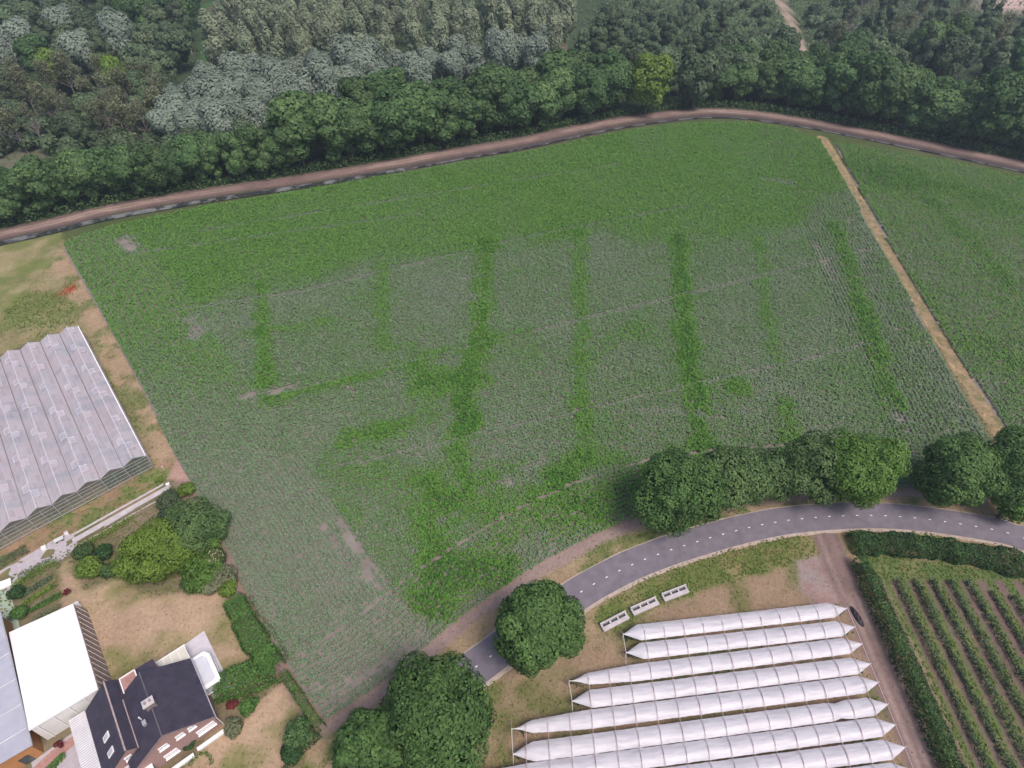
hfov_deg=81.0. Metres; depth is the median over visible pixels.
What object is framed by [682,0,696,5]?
shrub
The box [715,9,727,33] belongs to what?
poplar tree
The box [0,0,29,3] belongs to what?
oak tree
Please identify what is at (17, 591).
garden bush
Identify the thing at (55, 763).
flower bed
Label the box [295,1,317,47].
poplar tree
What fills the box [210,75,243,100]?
willow tree
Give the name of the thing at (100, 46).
poplar tree
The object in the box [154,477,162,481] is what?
garden bush
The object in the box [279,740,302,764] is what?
garden bush
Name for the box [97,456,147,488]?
glasshouse plants
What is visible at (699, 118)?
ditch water
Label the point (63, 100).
bare tree
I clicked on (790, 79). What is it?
oak tree
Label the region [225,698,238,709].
garden bush
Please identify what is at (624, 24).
shrub
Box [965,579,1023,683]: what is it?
fruit bush row
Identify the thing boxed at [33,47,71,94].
lime tree
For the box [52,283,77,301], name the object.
poppy flowers
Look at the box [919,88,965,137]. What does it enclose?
oak tree
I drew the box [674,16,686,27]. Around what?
shrub
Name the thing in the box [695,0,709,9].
shrub
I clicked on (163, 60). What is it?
broadleaf tree
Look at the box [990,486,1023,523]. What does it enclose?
oak tree
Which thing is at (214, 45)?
poplar tree
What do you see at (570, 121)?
bank weeds
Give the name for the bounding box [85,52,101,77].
bare tree
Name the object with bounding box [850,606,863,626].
plastic heap
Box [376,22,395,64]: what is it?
poplar tree
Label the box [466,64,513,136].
oak tree
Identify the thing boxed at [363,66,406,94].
oak tree
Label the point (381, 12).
poplar tree
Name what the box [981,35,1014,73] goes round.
poplar tree
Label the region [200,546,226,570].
flowering bush
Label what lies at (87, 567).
garden bush
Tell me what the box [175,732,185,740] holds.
window
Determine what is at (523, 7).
poplar tree
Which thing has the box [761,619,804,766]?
support cable
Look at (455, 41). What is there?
willow tree
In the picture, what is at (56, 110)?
shrub
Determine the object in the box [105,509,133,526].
concrete drive
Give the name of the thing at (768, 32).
shrub
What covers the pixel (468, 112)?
oak tree
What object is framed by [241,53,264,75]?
willow tree
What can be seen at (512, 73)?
oak tree
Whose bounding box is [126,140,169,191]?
oak tree
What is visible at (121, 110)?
bare tree
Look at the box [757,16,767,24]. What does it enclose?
shrub
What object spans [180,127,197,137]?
broadleaf tree
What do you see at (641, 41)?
poplar tree
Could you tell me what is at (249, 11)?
poplar tree
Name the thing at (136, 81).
broadleaf tree
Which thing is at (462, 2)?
poplar tree
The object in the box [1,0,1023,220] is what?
undergrowth
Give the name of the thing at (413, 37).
poplar tree
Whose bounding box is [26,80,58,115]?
bare tree
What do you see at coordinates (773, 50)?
oak tree
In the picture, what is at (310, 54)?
willow tree
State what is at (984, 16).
poplar tree
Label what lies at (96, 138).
shrub
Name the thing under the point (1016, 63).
oak tree
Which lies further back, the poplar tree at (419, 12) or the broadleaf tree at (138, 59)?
the poplar tree at (419, 12)
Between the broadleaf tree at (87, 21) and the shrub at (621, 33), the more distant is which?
the shrub at (621, 33)
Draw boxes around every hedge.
[0,544,29,568]
[12,560,59,586]
[18,558,51,577]
[74,516,132,546]
[188,750,213,766]
[212,649,281,704]
[222,592,286,678]
[247,595,289,659]
[279,669,326,733]
[283,729,322,767]
[846,529,1023,578]
[850,555,965,767]
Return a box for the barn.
[9,604,111,739]
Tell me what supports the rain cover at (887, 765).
on the ground at (24, 264)
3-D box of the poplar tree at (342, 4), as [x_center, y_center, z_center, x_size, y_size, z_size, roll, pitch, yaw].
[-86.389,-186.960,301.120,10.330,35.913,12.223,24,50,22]
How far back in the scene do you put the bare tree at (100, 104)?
225.85 m
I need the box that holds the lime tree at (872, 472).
[812,427,911,509]
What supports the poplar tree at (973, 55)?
on the ground at (24, 264)
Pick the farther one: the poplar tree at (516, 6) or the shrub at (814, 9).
the shrub at (814, 9)
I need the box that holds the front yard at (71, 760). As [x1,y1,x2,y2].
[31,721,101,767]
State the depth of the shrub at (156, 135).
222.10 m
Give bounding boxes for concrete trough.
[600,610,629,631]
[630,596,658,615]
[660,584,689,601]
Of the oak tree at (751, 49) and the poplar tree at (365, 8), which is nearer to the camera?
the oak tree at (751, 49)
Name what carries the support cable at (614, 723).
attached to the rain cover at (858, 753)
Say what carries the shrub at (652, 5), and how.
on the ground at (24, 264)
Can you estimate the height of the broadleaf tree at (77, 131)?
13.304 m
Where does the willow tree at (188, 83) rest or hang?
on the ground at (24, 264)
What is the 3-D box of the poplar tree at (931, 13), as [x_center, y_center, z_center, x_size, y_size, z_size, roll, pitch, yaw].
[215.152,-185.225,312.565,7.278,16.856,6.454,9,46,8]
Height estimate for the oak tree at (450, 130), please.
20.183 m
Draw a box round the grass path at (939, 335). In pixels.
[820,138,1003,432]
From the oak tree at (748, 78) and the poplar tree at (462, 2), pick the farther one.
the poplar tree at (462, 2)
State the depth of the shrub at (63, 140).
220.75 m
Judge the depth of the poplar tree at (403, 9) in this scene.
284.16 m
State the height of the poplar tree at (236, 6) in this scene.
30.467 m
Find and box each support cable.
[589,687,596,767]
[609,674,619,767]
[630,672,642,767]
[645,635,665,767]
[664,628,688,766]
[684,629,712,767]
[703,623,735,766]
[722,621,758,765]
[742,622,781,766]
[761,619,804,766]
[780,616,827,767]
[799,615,850,767]
[817,610,874,767]
[836,608,897,766]
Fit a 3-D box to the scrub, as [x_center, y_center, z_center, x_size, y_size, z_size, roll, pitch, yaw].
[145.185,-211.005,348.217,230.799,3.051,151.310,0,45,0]
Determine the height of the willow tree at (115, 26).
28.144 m
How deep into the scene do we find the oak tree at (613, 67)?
236.55 m
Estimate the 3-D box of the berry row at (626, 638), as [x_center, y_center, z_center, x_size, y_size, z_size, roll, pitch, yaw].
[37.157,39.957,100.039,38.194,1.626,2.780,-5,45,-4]
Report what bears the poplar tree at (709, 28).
on the ground at (24, 264)
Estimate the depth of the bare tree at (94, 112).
223.57 m
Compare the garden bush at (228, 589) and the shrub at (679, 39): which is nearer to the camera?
the garden bush at (228, 589)
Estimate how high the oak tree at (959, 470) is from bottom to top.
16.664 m
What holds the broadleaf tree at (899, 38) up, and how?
on the ground at (24, 264)
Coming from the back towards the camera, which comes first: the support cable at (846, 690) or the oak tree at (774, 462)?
the oak tree at (774, 462)
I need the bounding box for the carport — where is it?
[68,711,100,767]
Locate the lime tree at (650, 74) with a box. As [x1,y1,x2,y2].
[629,52,673,113]
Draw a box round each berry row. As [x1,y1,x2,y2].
[515,676,869,736]
[570,649,856,687]
[572,658,865,710]
[624,603,844,641]
[628,630,853,663]
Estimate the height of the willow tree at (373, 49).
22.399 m
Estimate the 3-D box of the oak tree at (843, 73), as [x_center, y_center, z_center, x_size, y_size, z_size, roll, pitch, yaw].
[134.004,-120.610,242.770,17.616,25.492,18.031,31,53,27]
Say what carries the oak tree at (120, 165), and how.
on the ground at (24, 264)
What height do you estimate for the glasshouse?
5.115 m
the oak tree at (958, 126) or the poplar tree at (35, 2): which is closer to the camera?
the oak tree at (958, 126)
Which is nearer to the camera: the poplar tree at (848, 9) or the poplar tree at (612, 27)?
the poplar tree at (612, 27)
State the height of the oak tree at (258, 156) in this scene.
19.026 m
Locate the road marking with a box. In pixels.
[475,515,1007,667]
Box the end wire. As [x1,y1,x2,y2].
[847,608,912,766]
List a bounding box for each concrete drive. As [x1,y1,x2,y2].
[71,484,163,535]
[72,486,168,542]
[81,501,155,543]
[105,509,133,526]
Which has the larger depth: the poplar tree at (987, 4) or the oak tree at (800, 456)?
the poplar tree at (987, 4)
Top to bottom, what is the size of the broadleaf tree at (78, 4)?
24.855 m
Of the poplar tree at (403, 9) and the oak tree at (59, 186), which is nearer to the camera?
the oak tree at (59, 186)
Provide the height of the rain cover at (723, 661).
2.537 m
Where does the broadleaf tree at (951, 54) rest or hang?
on the ground at (24, 264)
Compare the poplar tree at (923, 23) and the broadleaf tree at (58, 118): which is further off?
the poplar tree at (923, 23)
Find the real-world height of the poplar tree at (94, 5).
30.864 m
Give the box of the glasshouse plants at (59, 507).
[40,497,76,520]
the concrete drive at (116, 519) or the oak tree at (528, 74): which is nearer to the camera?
the concrete drive at (116, 519)
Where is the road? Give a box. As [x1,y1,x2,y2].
[438,503,1023,689]
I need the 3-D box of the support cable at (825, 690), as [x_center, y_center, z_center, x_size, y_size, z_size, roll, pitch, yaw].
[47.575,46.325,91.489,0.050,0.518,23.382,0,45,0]
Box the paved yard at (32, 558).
[0,534,76,591]
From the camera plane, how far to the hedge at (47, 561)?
107.28 m
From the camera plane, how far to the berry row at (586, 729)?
88.96 m
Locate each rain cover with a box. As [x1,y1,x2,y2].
[505,718,896,767]
[513,698,888,760]
[514,676,878,732]
[568,638,862,685]
[571,658,870,707]
[621,603,847,639]
[624,621,855,658]
[666,740,905,767]
[852,762,905,767]
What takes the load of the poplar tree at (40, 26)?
on the ground at (24, 264)
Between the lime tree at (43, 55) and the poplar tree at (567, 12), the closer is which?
the lime tree at (43, 55)
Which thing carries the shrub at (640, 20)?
on the ground at (24, 264)
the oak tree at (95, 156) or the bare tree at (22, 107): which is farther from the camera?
the bare tree at (22, 107)
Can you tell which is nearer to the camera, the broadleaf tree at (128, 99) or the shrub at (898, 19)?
the broadleaf tree at (128, 99)
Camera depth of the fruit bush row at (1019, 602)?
102.50 m
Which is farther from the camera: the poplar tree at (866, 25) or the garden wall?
the poplar tree at (866, 25)
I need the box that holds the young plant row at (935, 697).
[882,583,968,767]
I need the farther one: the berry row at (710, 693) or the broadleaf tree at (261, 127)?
the broadleaf tree at (261, 127)
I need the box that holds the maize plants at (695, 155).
[63,121,991,718]
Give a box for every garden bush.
[5,584,25,599]
[8,604,27,619]
[53,740,63,748]
[61,588,70,594]
[71,541,93,559]
[73,555,104,578]
[93,543,112,560]
[98,562,114,578]
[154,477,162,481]
[156,487,179,509]
[156,504,172,521]
[163,500,190,517]
[175,481,194,496]
[178,551,224,595]
[179,576,194,593]
[182,740,195,750]
[200,578,222,595]
[204,536,221,552]
[210,564,237,585]
[218,579,237,597]
[223,717,243,740]
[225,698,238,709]
[238,694,259,717]
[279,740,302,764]
[282,715,314,748]
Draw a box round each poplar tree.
[27,9,53,44]
[29,0,38,6]
[85,0,107,11]
[87,29,116,70]
[165,0,192,53]
[197,8,228,66]
[210,0,237,57]
[219,0,236,25]
[231,0,245,27]
[233,18,260,56]
[242,0,262,54]
[251,0,266,9]
[255,0,284,60]
[266,0,293,58]
[282,0,297,28]
[290,21,312,59]
[293,0,306,9]
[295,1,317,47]
[306,0,321,17]
[312,2,337,55]
[322,0,343,39]
[333,0,348,21]
[342,6,351,38]
[346,2,367,48]
[353,0,374,33]
[373,0,395,37]
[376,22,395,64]
[386,0,399,46]
[397,0,419,37]
[402,7,426,55]
[411,0,423,26]
[419,0,426,13]
[425,2,449,77]
[426,0,447,39]
[438,0,450,28]
[449,0,464,36]
[456,0,465,6]
[460,0,482,45]
[480,0,498,57]
[491,0,513,35]
[506,0,525,19]
[508,0,523,33]
[520,10,538,43]
[524,0,546,34]
[545,0,550,22]
[545,3,563,50]
[559,0,577,49]
[574,29,590,50]
[588,12,607,54]
[606,13,619,48]
[630,27,649,53]
[646,31,660,52]
[660,11,676,45]
[678,43,696,95]
[692,36,704,53]
[701,17,717,46]
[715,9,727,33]
[841,0,855,22]
[856,14,874,36]
[871,10,886,35]
[878,0,892,8]
[886,0,900,25]
[909,21,928,59]
[911,23,940,68]
[919,10,936,26]
[933,0,944,11]
[934,0,951,20]
[954,26,984,80]
[962,16,998,79]
[970,9,990,33]
[980,0,996,14]
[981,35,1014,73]
[989,2,1004,18]
[1006,27,1023,36]
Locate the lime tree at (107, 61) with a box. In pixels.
[98,54,126,98]
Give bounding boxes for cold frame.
[0,578,12,589]
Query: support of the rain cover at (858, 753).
on the ground at (24, 264)
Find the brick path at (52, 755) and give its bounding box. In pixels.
[33,736,74,767]
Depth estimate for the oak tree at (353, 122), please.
207.48 m
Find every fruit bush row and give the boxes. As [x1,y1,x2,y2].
[893,576,991,767]
[912,578,1013,767]
[929,577,1023,761]
[945,578,1023,717]
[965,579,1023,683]
[989,590,1023,653]
[1008,594,1023,619]
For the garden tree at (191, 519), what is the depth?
107.05 m
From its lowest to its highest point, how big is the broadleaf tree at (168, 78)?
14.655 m
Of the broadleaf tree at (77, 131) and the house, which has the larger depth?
the broadleaf tree at (77, 131)
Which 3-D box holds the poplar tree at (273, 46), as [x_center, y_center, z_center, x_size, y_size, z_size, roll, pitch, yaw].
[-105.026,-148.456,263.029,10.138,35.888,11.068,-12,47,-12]
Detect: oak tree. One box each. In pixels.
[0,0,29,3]
[0,166,31,218]
[0,178,17,223]
[2,154,60,214]
[12,33,49,80]
[41,159,79,207]
[51,148,99,201]
[78,147,123,198]
[102,144,146,197]
[109,0,147,26]
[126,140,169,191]
[133,0,155,6]
[155,0,193,27]
[158,143,189,187]
[169,134,208,184]
[184,0,200,23]
[193,129,223,180]
[215,131,249,179]
[233,126,272,176]
[263,127,295,171]
[265,90,320,168]
[292,90,321,155]
[297,91,350,165]
[325,96,369,160]
[330,707,404,767]
[336,76,375,105]
[354,101,393,157]
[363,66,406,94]
[369,83,417,155]
[378,650,496,767]
[399,81,446,147]
[406,79,436,89]
[430,94,460,143]
[431,76,459,96]
[446,82,487,141]
[460,76,478,128]
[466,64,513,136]
[488,62,517,78]
[490,76,540,131]
[493,579,585,678]
[515,66,542,83]
[523,80,560,128]
[534,48,581,76]
[539,66,576,122]
[567,48,596,66]
[572,62,607,118]
[589,48,632,112]
[628,446,727,537]
[692,444,776,513]
[707,64,738,102]
[724,44,746,92]
[731,62,759,99]
[739,42,760,58]
[754,59,785,103]
[757,449,802,502]
[759,40,791,60]
[775,57,815,108]
[779,46,806,99]
[779,429,849,507]
[791,66,829,111]
[804,42,828,67]
[817,42,857,105]
[822,48,866,115]
[830,32,866,51]
[842,48,905,121]
[844,30,871,50]
[879,62,926,126]
[897,83,936,129]
[906,20,945,60]
[909,431,1010,507]
[917,64,937,87]
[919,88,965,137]
[934,75,953,90]
[938,94,984,140]
[941,11,973,41]
[945,79,968,95]
[963,66,1023,145]
[965,73,991,95]
[987,425,1023,508]
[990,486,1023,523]
[996,113,1023,151]
[1008,35,1023,71]
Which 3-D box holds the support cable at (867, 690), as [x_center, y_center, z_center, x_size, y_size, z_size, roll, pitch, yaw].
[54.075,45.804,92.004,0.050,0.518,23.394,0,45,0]
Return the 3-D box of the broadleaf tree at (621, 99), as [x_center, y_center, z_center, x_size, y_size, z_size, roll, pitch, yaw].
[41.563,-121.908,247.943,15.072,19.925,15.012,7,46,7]
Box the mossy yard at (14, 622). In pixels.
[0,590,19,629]
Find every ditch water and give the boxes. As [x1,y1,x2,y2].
[0,168,404,244]
[413,117,1023,172]
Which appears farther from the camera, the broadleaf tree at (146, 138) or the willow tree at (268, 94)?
the willow tree at (268, 94)
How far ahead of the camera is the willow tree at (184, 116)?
217.65 m
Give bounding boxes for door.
[18,755,35,764]
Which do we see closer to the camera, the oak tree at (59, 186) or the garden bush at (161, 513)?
the garden bush at (161, 513)
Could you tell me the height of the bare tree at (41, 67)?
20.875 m
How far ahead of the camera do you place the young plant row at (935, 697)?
93.68 m
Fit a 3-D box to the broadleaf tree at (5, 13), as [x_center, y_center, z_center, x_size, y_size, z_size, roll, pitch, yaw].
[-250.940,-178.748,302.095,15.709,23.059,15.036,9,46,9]
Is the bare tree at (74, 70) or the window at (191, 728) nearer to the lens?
the window at (191, 728)
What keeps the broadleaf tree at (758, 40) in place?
on the ground at (24, 264)
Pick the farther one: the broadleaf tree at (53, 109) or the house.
the broadleaf tree at (53, 109)
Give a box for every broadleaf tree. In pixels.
[0,2,16,24]
[0,63,28,101]
[0,98,30,130]
[4,0,29,5]
[9,1,41,23]
[33,82,56,111]
[39,0,57,9]
[47,41,87,82]
[48,94,68,111]
[49,109,84,137]
[50,22,74,47]
[54,0,85,11]
[55,140,85,155]
[63,114,94,149]
[69,13,116,54]
[70,8,94,19]
[71,92,107,125]
[92,84,113,101]
[95,144,106,147]
[117,42,148,67]
[125,70,149,96]
[125,94,141,107]
[128,101,150,128]
[130,21,158,48]
[131,56,163,75]
[136,134,160,147]
[137,97,163,125]
[139,47,177,76]
[141,2,169,25]
[152,20,193,72]
[154,72,178,96]
[161,134,179,144]
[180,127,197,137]
[210,130,227,165]
[229,117,258,133]
[258,122,268,131]
[611,85,630,110]
[619,44,645,91]
[650,44,682,87]
[676,50,721,108]
[703,32,740,52]
[704,45,735,99]
[724,30,748,42]
[729,51,761,96]
[741,36,763,51]
[747,30,768,44]
[770,25,802,49]
[867,34,890,54]
[885,44,908,63]
[887,30,910,60]
[928,34,972,78]
[1014,31,1023,40]
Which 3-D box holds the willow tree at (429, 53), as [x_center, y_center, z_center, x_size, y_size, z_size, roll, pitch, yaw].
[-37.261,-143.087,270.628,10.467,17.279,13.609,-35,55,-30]
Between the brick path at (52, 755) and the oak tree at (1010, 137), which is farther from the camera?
the oak tree at (1010, 137)
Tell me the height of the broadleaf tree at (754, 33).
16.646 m
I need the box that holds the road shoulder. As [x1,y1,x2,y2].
[460,502,1023,689]
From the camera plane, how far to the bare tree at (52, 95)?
235.19 m
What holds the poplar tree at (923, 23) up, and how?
on the ground at (24, 264)
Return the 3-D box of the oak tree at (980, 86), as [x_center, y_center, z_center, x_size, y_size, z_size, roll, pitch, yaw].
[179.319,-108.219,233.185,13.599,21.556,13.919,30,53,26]
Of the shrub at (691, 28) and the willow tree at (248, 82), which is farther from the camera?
the shrub at (691, 28)
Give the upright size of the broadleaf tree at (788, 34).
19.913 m
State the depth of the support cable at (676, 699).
90.22 m
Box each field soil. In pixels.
[62,123,990,719]
[834,143,1023,439]
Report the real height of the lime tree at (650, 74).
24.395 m
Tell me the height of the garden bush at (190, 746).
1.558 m
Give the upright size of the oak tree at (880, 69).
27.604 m
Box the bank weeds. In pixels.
[0,98,1023,226]
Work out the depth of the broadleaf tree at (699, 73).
244.33 m
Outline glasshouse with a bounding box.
[0,326,153,548]
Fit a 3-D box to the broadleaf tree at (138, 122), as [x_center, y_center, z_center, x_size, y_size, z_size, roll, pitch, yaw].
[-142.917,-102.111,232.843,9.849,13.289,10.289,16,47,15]
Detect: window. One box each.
[124,754,131,762]
[158,743,169,752]
[163,747,180,760]
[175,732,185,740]
[187,725,196,732]
[196,721,216,736]
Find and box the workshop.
[0,610,43,767]
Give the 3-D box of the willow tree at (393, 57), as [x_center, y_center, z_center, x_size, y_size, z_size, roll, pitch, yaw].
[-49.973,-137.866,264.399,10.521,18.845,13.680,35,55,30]
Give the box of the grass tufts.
[0,175,1023,767]
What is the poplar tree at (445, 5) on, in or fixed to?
on the ground at (24, 264)
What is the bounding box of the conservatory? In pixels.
[192,651,223,695]
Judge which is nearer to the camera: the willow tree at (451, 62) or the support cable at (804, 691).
the support cable at (804, 691)
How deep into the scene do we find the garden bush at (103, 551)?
108.17 m
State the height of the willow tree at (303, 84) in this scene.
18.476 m
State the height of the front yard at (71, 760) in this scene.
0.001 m
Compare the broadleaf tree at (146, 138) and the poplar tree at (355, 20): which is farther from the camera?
the poplar tree at (355, 20)
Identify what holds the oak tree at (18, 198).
on the ground at (24, 264)
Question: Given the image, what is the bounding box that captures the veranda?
[155,644,190,666]
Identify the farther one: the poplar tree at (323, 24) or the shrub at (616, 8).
the shrub at (616, 8)
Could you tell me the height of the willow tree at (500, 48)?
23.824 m
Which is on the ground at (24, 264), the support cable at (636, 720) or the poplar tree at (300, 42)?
the poplar tree at (300, 42)
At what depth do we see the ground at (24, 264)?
106.38 m
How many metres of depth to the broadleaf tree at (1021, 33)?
274.58 m
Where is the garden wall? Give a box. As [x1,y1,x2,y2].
[172,729,225,767]
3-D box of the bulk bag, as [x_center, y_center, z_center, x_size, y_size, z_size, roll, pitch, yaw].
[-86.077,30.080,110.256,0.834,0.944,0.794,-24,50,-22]
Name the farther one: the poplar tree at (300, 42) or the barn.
the poplar tree at (300, 42)
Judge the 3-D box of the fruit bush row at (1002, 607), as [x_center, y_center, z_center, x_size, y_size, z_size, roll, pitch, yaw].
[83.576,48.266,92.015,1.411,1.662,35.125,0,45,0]
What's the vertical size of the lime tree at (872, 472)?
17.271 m
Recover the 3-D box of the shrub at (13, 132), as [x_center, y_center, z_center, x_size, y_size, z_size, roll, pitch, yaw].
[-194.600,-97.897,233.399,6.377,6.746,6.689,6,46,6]
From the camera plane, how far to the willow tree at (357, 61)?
254.01 m
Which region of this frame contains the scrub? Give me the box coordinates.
[587,0,931,54]
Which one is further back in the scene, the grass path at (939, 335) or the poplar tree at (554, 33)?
the poplar tree at (554, 33)
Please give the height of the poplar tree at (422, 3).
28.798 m
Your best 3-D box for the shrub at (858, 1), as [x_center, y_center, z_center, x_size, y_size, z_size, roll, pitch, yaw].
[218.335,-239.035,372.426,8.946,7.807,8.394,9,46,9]
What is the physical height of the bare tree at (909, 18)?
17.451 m
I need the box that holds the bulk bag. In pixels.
[40,545,46,550]
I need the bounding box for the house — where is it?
[86,658,223,767]
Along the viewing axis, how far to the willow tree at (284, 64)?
244.88 m
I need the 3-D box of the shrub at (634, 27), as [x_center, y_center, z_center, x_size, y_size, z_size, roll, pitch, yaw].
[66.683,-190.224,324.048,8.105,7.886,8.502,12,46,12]
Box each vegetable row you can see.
[21,584,53,604]
[22,575,52,597]
[26,591,61,614]
[31,603,60,620]
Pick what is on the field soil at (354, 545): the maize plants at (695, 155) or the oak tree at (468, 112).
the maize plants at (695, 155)
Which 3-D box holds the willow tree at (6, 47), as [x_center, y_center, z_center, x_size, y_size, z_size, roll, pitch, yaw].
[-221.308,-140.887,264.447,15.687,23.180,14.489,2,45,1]
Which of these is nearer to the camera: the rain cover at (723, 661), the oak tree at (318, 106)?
the rain cover at (723, 661)
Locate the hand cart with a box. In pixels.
[52,535,63,543]
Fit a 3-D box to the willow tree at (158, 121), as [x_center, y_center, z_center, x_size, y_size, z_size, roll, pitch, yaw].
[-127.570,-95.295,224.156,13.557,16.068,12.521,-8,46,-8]
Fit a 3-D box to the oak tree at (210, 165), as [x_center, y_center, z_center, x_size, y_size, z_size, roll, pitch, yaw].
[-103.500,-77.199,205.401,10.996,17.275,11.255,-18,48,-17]
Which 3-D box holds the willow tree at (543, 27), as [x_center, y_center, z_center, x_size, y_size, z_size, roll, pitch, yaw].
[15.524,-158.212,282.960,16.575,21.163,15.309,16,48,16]
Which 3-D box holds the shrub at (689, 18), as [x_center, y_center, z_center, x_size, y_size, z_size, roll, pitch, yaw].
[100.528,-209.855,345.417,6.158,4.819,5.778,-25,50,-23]
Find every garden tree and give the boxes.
[109,517,197,584]
[156,496,222,558]
[196,510,231,539]
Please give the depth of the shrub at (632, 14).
337.37 m
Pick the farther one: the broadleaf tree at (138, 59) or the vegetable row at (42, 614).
the broadleaf tree at (138, 59)
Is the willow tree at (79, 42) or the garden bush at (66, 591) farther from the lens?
the willow tree at (79, 42)
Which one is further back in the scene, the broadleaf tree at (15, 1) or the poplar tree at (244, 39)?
the broadleaf tree at (15, 1)
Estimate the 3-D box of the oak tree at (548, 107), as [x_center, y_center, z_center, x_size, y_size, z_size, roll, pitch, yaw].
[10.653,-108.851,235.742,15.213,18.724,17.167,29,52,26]
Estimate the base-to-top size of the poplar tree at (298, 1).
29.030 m
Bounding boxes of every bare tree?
[0,104,27,152]
[1,55,31,100]
[2,63,37,114]
[15,98,39,136]
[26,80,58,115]
[27,57,58,86]
[46,49,74,92]
[46,86,64,111]
[51,92,73,112]
[66,61,87,88]
[72,74,99,95]
[80,100,108,130]
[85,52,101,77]
[90,70,110,104]
[93,96,113,126]
[98,88,122,126]
[106,96,136,132]
[107,65,136,96]
[108,82,132,129]
[119,59,132,70]
[124,94,150,130]
[135,59,152,86]
[139,84,161,114]
[144,71,164,94]
[824,19,848,48]
[846,4,861,31]
[857,0,870,20]
[869,1,879,20]
[887,20,906,34]
[900,0,910,15]
[900,10,919,31]
[910,0,932,32]
[947,4,967,20]
[958,0,971,9]
[979,16,1011,63]
[995,9,1018,44]
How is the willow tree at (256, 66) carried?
on the ground at (24, 264)
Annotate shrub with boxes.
[0,135,12,158]
[2,125,21,137]
[9,135,20,147]
[17,133,39,150]
[22,117,51,137]
[34,133,60,153]
[45,108,64,119]
[57,135,84,146]
[87,121,100,146]
[87,130,112,147]
[102,110,129,128]
[104,124,126,134]
[109,130,137,147]
[131,130,141,137]
[135,125,151,136]
[142,129,162,138]
[151,132,165,140]
[597,5,611,17]
[608,5,624,13]
[617,30,623,38]
[617,37,626,44]
[618,17,631,31]
[619,10,637,23]
[628,23,639,37]
[632,6,643,13]
[633,0,645,6]
[635,15,647,25]
[639,7,651,17]
[642,21,658,34]
[645,2,656,9]
[646,10,659,21]
[647,0,658,5]
[653,17,659,23]
[659,8,671,18]
[659,40,670,46]
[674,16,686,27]
[675,36,684,44]
[677,9,687,15]
[680,31,692,44]
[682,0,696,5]
[682,3,699,15]
[682,15,691,22]
[684,23,699,37]
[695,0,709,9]
[701,12,715,26]
[713,2,720,9]
[720,0,738,15]
[721,4,733,15]
[727,20,737,29]
[741,0,752,8]
[742,19,749,26]
[750,7,763,17]
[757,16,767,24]
[759,2,775,15]
[759,28,772,35]
[804,4,822,17]
[805,14,823,28]
[814,31,823,39]
[820,20,835,39]
[824,12,837,23]
[829,0,842,6]
[846,23,857,31]
[857,0,869,4]
[875,27,887,34]
[885,21,900,34]
[889,16,901,22]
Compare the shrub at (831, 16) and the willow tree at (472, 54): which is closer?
the willow tree at (472, 54)
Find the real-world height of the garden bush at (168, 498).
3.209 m
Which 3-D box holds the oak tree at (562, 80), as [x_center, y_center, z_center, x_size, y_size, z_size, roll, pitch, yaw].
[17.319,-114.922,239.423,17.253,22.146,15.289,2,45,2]
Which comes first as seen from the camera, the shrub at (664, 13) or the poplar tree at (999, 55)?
the poplar tree at (999, 55)
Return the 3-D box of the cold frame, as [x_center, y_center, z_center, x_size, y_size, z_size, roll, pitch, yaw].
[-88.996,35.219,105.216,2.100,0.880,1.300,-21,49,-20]
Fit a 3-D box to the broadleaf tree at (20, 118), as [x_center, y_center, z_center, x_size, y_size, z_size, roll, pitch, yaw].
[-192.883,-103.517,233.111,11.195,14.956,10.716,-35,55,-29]
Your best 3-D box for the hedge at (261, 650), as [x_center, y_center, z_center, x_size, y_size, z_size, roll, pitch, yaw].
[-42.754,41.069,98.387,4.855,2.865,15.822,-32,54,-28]
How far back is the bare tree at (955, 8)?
300.75 m
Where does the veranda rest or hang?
on the patio
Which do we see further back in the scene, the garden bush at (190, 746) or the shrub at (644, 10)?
the shrub at (644, 10)
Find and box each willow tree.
[0,15,31,42]
[0,34,32,75]
[40,3,73,29]
[55,27,96,85]
[96,6,132,54]
[145,104,179,135]
[153,93,189,119]
[162,82,187,97]
[172,106,203,133]
[177,76,205,102]
[185,96,217,130]
[188,74,223,105]
[191,59,219,79]
[196,96,233,132]
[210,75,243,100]
[213,70,232,79]
[216,92,250,131]
[218,50,250,75]
[222,71,248,93]
[235,95,267,126]
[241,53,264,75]
[241,72,273,109]
[242,78,274,107]
[251,54,279,75]
[260,61,297,87]
[268,60,294,83]
[273,85,299,97]
[283,56,303,75]
[287,74,316,94]
[297,55,338,96]
[302,47,332,82]
[329,33,360,67]
[331,64,355,96]
[344,47,375,77]
[354,34,385,63]
[365,61,388,74]
[383,48,407,80]
[398,51,432,85]
[418,46,440,80]
[436,48,465,81]
[442,31,467,75]
[460,42,487,77]
[484,27,518,69]
[512,32,528,69]
[522,31,549,67]
[530,23,560,37]
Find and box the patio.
[185,631,230,695]
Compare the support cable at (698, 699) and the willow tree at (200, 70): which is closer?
the support cable at (698, 699)
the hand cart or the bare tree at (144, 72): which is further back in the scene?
the bare tree at (144, 72)
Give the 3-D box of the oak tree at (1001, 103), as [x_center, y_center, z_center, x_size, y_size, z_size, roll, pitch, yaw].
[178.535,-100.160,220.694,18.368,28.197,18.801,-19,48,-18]
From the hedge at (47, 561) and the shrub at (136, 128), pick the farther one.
the shrub at (136, 128)
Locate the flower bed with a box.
[46,752,65,767]
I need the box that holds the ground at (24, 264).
[0,0,1023,767]
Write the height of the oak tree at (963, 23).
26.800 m
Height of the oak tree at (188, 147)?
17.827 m
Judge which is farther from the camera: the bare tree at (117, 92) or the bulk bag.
the bare tree at (117, 92)

